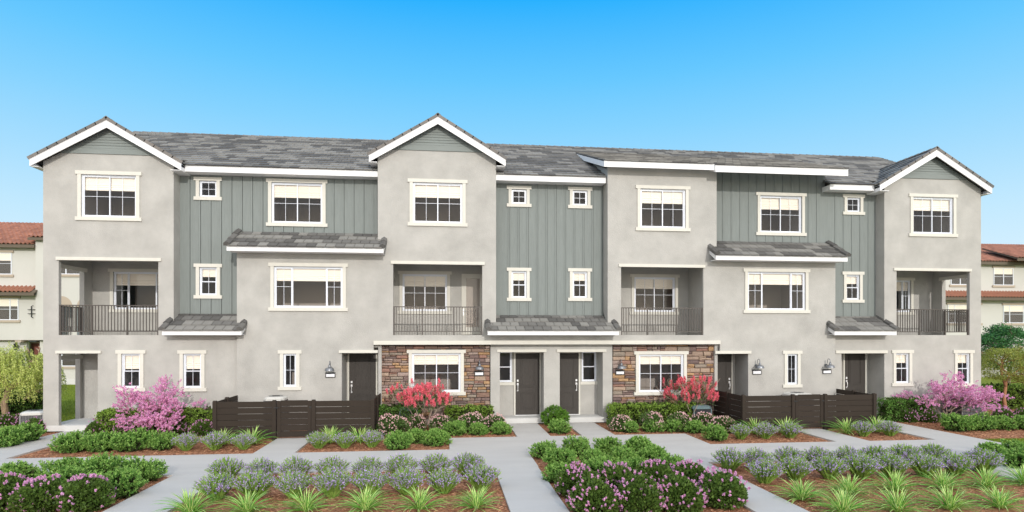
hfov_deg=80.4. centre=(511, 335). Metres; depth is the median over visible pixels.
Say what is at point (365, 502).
strap leaf clump
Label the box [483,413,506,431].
pale pink shrub
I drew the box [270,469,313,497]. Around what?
lavender
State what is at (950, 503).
strap leaf clump
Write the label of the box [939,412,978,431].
green shrub
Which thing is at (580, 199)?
window
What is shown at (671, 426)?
green shrub
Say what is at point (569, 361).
door
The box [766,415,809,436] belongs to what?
strap leaf clump
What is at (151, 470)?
green shrub
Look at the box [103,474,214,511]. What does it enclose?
path
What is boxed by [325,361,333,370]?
wall lamp
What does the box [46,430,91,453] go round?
green shrub
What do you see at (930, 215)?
window
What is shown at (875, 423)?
strap leaf clump
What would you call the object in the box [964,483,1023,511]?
strap leaf clump
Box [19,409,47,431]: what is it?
air conditioner
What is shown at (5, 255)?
window
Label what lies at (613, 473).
lilac bush
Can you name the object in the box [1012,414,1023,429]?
green shrub
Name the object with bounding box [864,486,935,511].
strap leaf clump
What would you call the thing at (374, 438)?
lavender
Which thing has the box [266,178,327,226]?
window
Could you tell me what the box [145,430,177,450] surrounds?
green shrub
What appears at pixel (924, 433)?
path
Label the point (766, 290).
window
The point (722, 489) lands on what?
lilac bush
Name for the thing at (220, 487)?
lavender
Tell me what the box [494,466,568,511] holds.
path
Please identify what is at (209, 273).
window
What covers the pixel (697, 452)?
path
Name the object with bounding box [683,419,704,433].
green shrub
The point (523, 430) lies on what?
path
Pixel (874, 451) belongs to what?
lavender
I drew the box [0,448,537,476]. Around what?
path
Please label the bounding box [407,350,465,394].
window
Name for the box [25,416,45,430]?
lilac bush
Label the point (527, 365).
door
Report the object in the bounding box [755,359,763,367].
wall lamp
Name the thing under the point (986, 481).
strap leaf clump
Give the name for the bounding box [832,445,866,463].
lavender
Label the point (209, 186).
window
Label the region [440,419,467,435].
green shrub
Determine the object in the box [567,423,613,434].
path
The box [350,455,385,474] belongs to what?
lavender
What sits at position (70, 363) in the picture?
window
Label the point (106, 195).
window
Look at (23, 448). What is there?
path
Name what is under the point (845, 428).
strap leaf clump
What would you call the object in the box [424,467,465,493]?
lavender
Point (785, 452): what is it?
lavender
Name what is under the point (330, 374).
address plaque
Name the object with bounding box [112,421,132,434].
lilac bush
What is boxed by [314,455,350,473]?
lavender
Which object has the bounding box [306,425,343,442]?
strap leaf clump
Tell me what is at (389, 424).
pale pink shrub
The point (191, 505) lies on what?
strap leaf clump
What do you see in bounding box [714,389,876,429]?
yard fence
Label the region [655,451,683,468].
green shrub
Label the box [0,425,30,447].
green shrub
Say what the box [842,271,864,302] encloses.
window
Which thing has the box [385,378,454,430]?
red flowering tree
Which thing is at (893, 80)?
sky
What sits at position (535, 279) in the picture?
townhouse
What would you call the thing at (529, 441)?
path
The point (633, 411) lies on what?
hedge
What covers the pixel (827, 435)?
path
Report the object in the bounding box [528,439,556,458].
green shrub
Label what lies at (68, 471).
green shrub
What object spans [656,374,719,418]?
red flowering tree
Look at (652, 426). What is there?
green shrub
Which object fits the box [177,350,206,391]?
window
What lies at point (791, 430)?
lavender
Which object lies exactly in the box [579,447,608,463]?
green shrub
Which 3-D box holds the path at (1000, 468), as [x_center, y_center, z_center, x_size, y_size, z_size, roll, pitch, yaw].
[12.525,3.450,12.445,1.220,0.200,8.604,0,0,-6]
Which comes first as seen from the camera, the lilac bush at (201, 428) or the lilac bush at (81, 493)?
the lilac bush at (81, 493)
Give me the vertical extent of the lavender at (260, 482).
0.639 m
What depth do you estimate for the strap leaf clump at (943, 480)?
13.22 m
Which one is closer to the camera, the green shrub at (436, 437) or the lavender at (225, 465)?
the lavender at (225, 465)
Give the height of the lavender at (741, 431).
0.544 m
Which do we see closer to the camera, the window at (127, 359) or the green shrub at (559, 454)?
the green shrub at (559, 454)
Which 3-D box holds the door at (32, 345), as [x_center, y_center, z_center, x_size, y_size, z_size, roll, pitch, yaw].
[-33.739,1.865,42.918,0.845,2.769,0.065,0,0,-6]
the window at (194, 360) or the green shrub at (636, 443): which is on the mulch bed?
the green shrub at (636, 443)
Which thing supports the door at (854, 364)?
in the townhouse
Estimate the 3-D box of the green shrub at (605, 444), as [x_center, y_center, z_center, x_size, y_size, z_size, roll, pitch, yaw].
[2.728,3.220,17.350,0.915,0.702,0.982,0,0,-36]
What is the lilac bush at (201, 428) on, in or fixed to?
on the mulch bed
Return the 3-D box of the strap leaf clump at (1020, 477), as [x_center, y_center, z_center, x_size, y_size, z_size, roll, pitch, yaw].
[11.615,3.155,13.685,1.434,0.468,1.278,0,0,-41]
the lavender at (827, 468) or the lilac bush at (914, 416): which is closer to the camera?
the lavender at (827, 468)
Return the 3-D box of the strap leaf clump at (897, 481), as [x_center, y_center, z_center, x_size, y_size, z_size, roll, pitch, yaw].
[8.308,3.148,13.071,1.391,0.473,1.338,0,0,35]
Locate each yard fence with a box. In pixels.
[212,393,380,440]
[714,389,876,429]
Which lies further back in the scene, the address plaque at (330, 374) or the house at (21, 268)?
the house at (21, 268)
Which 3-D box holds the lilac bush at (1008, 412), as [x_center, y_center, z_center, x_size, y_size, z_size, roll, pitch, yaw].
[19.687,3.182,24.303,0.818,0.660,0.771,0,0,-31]
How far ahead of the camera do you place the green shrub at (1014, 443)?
16.68 m
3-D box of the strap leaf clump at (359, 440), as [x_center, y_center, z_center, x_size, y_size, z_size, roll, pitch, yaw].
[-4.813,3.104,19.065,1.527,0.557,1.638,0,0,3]
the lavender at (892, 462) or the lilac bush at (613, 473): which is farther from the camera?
the lavender at (892, 462)
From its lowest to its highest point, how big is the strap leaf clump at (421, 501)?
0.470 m
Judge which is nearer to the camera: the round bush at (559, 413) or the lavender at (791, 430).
the lavender at (791, 430)
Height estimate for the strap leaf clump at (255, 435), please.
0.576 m
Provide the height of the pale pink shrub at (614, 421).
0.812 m
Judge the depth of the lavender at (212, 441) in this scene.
17.79 m
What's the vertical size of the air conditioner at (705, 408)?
0.770 m
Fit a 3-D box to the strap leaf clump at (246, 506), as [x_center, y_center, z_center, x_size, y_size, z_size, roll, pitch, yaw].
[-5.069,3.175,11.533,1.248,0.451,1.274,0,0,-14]
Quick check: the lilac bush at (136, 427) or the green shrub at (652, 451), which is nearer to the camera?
the green shrub at (652, 451)
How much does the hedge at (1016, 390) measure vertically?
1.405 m
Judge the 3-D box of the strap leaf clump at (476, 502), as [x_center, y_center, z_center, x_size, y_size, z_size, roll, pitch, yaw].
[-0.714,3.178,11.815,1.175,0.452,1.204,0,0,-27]
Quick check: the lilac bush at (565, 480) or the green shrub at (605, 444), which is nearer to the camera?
the lilac bush at (565, 480)
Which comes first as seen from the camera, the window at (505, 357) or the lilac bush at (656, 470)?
the lilac bush at (656, 470)
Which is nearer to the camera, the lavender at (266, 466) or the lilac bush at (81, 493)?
the lilac bush at (81, 493)
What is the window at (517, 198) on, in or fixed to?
in the townhouse
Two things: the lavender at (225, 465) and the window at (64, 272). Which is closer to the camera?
the lavender at (225, 465)
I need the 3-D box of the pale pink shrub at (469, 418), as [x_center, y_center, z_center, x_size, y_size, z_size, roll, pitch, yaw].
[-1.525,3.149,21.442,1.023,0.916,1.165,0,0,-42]
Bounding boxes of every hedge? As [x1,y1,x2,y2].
[0,385,42,414]
[94,405,211,434]
[379,403,421,421]
[444,403,494,424]
[605,400,702,424]
[877,396,935,421]
[981,382,1023,408]
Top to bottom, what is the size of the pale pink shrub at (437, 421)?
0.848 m
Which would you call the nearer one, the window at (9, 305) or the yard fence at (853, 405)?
the yard fence at (853, 405)
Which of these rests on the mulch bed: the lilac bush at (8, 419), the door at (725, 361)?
the lilac bush at (8, 419)
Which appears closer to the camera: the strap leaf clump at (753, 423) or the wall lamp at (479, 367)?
the strap leaf clump at (753, 423)
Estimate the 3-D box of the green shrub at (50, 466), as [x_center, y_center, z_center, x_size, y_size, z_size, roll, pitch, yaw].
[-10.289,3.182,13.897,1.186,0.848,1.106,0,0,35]
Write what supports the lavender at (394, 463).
on the mulch bed
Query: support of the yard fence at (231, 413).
on the mulch bed
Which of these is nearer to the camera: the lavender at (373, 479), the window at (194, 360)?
the lavender at (373, 479)
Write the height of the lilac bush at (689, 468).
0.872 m
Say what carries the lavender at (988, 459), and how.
on the mulch bed
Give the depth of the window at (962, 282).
49.23 m
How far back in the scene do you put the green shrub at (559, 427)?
20.81 m
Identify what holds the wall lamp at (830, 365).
attached to the townhouse
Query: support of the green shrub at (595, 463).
on the mulch bed
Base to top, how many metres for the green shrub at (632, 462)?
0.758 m
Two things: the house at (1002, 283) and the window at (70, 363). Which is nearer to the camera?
the window at (70, 363)
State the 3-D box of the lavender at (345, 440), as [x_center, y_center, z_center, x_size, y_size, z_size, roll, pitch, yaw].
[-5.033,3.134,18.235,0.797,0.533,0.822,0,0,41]
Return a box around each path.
[0,431,83,458]
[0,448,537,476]
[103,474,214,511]
[254,438,308,452]
[449,434,708,448]
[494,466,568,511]
[509,423,549,436]
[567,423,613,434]
[659,439,1007,463]
[695,462,808,511]
[801,428,867,441]
[878,419,979,439]
[962,456,1021,480]
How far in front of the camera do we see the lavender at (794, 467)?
14.04 m
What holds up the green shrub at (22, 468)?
on the mulch bed
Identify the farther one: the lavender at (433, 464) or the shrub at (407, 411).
the shrub at (407, 411)
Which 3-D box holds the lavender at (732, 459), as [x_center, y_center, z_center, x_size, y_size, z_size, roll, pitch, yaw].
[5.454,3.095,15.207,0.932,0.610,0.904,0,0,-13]
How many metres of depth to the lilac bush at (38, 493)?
11.39 m
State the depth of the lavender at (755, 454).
15.16 m
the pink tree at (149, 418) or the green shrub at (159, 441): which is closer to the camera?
the green shrub at (159, 441)
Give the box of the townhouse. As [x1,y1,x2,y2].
[27,113,993,430]
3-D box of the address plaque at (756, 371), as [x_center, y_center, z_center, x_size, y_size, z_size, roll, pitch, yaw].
[9.598,1.446,23.724,0.370,0.194,0.034,0,0,-6]
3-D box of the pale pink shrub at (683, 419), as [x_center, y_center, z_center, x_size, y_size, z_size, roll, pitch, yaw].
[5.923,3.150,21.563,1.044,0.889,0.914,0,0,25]
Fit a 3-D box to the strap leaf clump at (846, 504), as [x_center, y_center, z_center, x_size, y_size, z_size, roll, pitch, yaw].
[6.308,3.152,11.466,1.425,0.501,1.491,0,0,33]
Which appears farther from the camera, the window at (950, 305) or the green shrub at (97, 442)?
the window at (950, 305)
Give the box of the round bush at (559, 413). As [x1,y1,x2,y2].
[540,404,570,425]
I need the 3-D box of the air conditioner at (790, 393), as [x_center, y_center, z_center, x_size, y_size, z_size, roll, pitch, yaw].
[10.849,2.783,23.023,0.944,1.234,0.943,0,0,-6]
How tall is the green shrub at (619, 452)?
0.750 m
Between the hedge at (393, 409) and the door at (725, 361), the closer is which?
the hedge at (393, 409)
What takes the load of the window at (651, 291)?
in the townhouse
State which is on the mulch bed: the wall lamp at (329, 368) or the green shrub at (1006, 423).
the green shrub at (1006, 423)
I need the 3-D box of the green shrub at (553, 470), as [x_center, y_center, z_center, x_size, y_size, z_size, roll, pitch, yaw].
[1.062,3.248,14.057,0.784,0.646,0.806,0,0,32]
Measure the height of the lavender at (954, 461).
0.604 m
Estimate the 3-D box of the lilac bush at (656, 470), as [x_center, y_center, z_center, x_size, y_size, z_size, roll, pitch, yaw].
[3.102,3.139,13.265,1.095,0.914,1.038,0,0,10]
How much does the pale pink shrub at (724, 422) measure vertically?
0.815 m
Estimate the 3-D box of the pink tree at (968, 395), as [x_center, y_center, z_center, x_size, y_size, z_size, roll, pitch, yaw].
[16.922,2.377,23.431,3.922,2.053,2.661,0,0,40]
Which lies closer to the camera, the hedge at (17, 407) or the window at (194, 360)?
the window at (194, 360)
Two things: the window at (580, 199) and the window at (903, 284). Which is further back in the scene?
the window at (903, 284)
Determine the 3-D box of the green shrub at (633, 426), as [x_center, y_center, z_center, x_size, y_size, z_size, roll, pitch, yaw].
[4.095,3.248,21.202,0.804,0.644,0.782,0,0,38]
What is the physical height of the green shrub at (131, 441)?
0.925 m
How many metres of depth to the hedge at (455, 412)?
22.03 m
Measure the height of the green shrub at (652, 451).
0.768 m
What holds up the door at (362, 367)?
in the townhouse
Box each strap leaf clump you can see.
[155,489,227,511]
[199,429,239,448]
[213,487,279,511]
[230,426,278,446]
[272,485,337,511]
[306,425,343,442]
[333,486,398,511]
[343,426,376,443]
[387,485,452,511]
[446,484,501,511]
[737,417,779,435]
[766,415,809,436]
[769,477,830,506]
[806,487,884,511]
[819,472,882,498]
[823,416,863,434]
[860,415,901,431]
[863,467,931,493]
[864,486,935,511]
[910,467,978,495]
[911,484,990,511]
[954,464,1019,490]
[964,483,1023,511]
[994,463,1023,484]
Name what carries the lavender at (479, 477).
on the mulch bed
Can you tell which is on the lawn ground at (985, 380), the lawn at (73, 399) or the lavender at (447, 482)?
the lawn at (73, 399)
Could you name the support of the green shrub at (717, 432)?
on the mulch bed
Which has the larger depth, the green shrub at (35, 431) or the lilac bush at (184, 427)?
the lilac bush at (184, 427)
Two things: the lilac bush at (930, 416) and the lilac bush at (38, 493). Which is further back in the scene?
the lilac bush at (930, 416)
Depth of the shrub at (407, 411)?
21.59 m
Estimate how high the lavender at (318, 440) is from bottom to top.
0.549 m
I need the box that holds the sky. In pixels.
[0,0,1023,244]
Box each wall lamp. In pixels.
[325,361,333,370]
[475,360,483,369]
[617,359,625,368]
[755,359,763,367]
[825,359,834,367]
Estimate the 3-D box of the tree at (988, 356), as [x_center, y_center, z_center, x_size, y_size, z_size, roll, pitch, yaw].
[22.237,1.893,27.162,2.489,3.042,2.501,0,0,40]
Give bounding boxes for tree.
[0,341,66,414]
[110,374,206,433]
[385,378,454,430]
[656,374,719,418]
[891,370,1014,417]
[981,320,1023,382]
[981,344,1023,407]
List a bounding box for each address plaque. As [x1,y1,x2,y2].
[325,372,335,377]
[475,371,483,375]
[615,370,624,374]
[752,369,761,374]
[822,369,830,373]
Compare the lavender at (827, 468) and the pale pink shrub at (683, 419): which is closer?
the lavender at (827, 468)
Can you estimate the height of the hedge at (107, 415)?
1.156 m
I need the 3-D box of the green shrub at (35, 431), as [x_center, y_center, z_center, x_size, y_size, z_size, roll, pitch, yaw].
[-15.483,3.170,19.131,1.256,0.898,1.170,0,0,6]
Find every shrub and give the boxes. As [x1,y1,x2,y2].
[0,421,47,441]
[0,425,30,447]
[0,459,41,478]
[35,456,85,477]
[44,464,95,482]
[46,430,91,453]
[80,430,120,452]
[81,451,128,475]
[87,467,149,499]
[108,426,149,451]
[122,455,168,482]
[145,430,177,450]
[376,413,411,435]
[382,430,414,449]
[399,407,418,421]
[404,413,426,430]
[406,427,425,443]
[421,427,453,446]
[428,414,453,431]
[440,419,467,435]
[456,411,483,431]
[467,422,489,435]
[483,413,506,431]
[490,420,513,434]
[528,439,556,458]
[541,461,569,482]
[542,446,578,466]
[547,418,571,434]
[561,434,590,456]
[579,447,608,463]
[580,454,615,472]
[591,436,624,453]
[606,414,632,431]
[606,445,641,462]
[615,456,648,471]
[616,419,639,432]
[623,435,651,453]
[634,443,669,461]
[638,411,663,429]
[640,418,664,432]
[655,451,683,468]
[663,418,683,432]
[665,411,691,430]
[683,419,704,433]
[690,411,715,425]
[700,422,728,441]
[710,415,737,432]
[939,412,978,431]
[968,411,998,430]
[971,441,1005,459]
[993,414,1017,430]
[1000,438,1023,450]
[1000,447,1023,468]
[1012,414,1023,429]
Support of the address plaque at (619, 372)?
attached to the townhouse
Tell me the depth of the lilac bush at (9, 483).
11.66 m
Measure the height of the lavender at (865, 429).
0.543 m
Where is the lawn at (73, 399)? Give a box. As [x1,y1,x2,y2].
[0,384,1023,442]
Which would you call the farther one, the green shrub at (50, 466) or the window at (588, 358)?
the window at (588, 358)
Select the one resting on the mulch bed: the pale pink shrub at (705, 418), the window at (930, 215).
the pale pink shrub at (705, 418)
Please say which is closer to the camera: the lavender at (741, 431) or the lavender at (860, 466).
the lavender at (860, 466)
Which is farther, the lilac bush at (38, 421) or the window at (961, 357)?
the window at (961, 357)
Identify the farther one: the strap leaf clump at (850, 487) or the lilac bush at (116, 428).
the lilac bush at (116, 428)
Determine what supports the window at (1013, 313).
in the house at (1002, 283)
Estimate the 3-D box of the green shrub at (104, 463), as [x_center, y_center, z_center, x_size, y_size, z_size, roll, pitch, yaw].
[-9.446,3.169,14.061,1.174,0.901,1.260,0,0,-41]
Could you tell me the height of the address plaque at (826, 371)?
0.188 m
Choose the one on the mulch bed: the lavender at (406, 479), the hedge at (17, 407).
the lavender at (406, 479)
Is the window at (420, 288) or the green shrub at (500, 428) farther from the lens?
the window at (420, 288)
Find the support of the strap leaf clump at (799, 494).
on the mulch bed
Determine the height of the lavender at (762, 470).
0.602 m
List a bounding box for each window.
[0,250,13,276]
[0,296,20,322]
[61,268,78,276]
[61,354,74,368]
[75,170,141,220]
[108,268,157,312]
[115,350,145,391]
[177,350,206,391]
[193,177,221,200]
[193,264,221,298]
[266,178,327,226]
[268,263,347,310]
[278,350,301,389]
[398,271,451,313]
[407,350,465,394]
[408,178,467,226]
[500,352,513,384]
[507,186,531,206]
[507,268,531,300]
[568,187,591,208]
[568,268,591,300]
[580,352,597,384]
[630,274,679,314]
[633,351,688,394]
[636,185,690,231]
[743,268,810,312]
[756,192,806,235]
[783,351,802,387]
[842,194,864,214]
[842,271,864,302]
[891,350,913,385]
[897,277,914,314]
[908,193,957,236]
[946,303,982,324]
[949,278,966,286]
[953,350,974,386]
[992,266,1014,286]
[1002,303,1023,324]
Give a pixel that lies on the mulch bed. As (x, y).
(819, 509)
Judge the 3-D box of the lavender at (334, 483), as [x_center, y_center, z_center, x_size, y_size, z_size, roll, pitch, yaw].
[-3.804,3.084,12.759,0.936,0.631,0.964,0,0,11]
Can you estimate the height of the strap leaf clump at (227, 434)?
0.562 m
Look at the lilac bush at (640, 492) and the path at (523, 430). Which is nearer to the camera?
the lilac bush at (640, 492)
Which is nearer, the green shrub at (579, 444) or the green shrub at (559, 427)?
the green shrub at (579, 444)
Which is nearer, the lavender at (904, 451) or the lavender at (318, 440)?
the lavender at (904, 451)
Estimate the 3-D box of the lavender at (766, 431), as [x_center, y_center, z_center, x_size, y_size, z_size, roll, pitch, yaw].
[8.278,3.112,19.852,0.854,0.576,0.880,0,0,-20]
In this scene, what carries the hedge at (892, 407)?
on the mulch bed
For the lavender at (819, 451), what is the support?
on the mulch bed
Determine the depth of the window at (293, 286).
22.04 m
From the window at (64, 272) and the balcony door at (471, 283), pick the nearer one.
the balcony door at (471, 283)
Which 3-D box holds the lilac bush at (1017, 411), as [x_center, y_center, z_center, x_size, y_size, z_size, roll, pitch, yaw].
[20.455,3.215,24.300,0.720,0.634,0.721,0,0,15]
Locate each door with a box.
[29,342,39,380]
[348,353,377,412]
[462,274,481,334]
[514,352,540,415]
[560,352,579,414]
[718,354,732,411]
[843,353,866,392]
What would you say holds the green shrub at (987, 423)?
on the mulch bed
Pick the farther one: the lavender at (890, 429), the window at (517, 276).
the window at (517, 276)
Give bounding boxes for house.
[0,222,78,384]
[946,244,1023,376]
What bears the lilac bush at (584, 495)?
on the mulch bed
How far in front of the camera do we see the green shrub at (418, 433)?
18.97 m
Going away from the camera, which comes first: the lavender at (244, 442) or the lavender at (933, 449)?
the lavender at (933, 449)
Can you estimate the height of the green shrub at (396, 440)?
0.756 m
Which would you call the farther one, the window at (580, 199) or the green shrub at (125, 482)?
the window at (580, 199)
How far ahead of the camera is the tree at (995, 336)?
31.05 m
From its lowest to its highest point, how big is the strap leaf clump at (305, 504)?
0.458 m
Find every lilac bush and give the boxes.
[0,412,18,430]
[0,470,29,511]
[6,473,63,511]
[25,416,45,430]
[53,473,118,511]
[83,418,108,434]
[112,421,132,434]
[133,424,153,434]
[168,420,189,435]
[188,419,211,435]
[553,461,601,496]
[565,474,621,511]
[597,460,635,490]
[614,471,665,511]
[631,459,674,484]
[656,471,707,511]
[670,458,710,485]
[697,465,750,510]
[898,407,919,422]
[920,409,940,422]
[991,406,1013,418]
[1013,408,1023,415]
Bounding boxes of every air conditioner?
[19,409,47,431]
[263,395,287,418]
[688,404,711,417]
[781,392,813,416]
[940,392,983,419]
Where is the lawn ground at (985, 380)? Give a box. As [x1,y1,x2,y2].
[0,377,1023,439]
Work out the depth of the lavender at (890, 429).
20.30 m
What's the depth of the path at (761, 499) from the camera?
12.19 m
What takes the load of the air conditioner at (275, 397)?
on the mulch bed
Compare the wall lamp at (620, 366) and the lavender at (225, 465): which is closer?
the lavender at (225, 465)
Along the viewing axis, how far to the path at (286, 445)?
18.21 m
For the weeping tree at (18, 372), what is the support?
on the lawn ground at (985, 380)
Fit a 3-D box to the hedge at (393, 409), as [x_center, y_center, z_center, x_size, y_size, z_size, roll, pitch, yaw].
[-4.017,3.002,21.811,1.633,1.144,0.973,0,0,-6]
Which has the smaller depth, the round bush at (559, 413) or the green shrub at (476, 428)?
the green shrub at (476, 428)
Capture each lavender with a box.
[169,431,200,450]
[192,471,238,500]
[200,431,229,450]
[204,456,247,480]
[229,432,257,449]
[230,468,277,498]
[241,456,277,475]
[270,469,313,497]
[277,455,314,474]
[305,430,331,448]
[308,466,354,497]
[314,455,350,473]
[332,431,358,447]
[348,467,391,495]
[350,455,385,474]
[360,429,385,447]
[382,452,420,474]
[384,465,425,494]
[418,452,454,475]
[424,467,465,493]
[450,451,486,474]
[460,463,501,490]
[710,446,748,471]
[729,422,753,439]
[743,447,775,464]
[743,457,786,483]
[752,421,779,438]
[771,446,807,461]
[776,421,803,438]
[776,454,817,480]
[804,446,837,460]
[811,454,849,479]
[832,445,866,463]
[842,451,885,478]
[851,420,876,436]
[858,445,895,459]
[873,451,913,477]
[875,420,904,435]
[886,442,926,459]
[903,451,947,477]
[915,441,951,459]
[934,451,976,476]
[960,447,1007,472]
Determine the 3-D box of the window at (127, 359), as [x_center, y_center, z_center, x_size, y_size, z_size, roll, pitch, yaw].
[-13.444,1.258,21.402,0.996,1.457,0.196,0,0,-6]
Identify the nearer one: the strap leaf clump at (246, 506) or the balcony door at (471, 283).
the strap leaf clump at (246, 506)
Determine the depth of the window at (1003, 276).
49.67 m
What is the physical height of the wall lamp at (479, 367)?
0.362 m
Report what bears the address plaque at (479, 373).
attached to the townhouse
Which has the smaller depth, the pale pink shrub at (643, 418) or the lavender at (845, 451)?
the lavender at (845, 451)
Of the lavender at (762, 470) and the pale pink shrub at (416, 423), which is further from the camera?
the pale pink shrub at (416, 423)
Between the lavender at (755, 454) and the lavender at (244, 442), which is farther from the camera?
the lavender at (244, 442)
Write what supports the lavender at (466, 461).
on the mulch bed
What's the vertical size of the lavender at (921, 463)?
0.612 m
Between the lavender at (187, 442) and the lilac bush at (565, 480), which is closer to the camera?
the lilac bush at (565, 480)
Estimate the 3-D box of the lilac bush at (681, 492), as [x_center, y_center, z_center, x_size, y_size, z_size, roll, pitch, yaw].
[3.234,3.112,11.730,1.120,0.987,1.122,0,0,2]
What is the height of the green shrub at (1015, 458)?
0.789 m
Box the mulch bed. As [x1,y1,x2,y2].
[10,407,1023,511]
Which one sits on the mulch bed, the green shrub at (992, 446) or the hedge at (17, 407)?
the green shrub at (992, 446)
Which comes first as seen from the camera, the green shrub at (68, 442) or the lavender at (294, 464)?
the lavender at (294, 464)
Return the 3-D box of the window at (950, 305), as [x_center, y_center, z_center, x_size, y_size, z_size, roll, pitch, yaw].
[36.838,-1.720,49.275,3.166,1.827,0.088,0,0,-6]

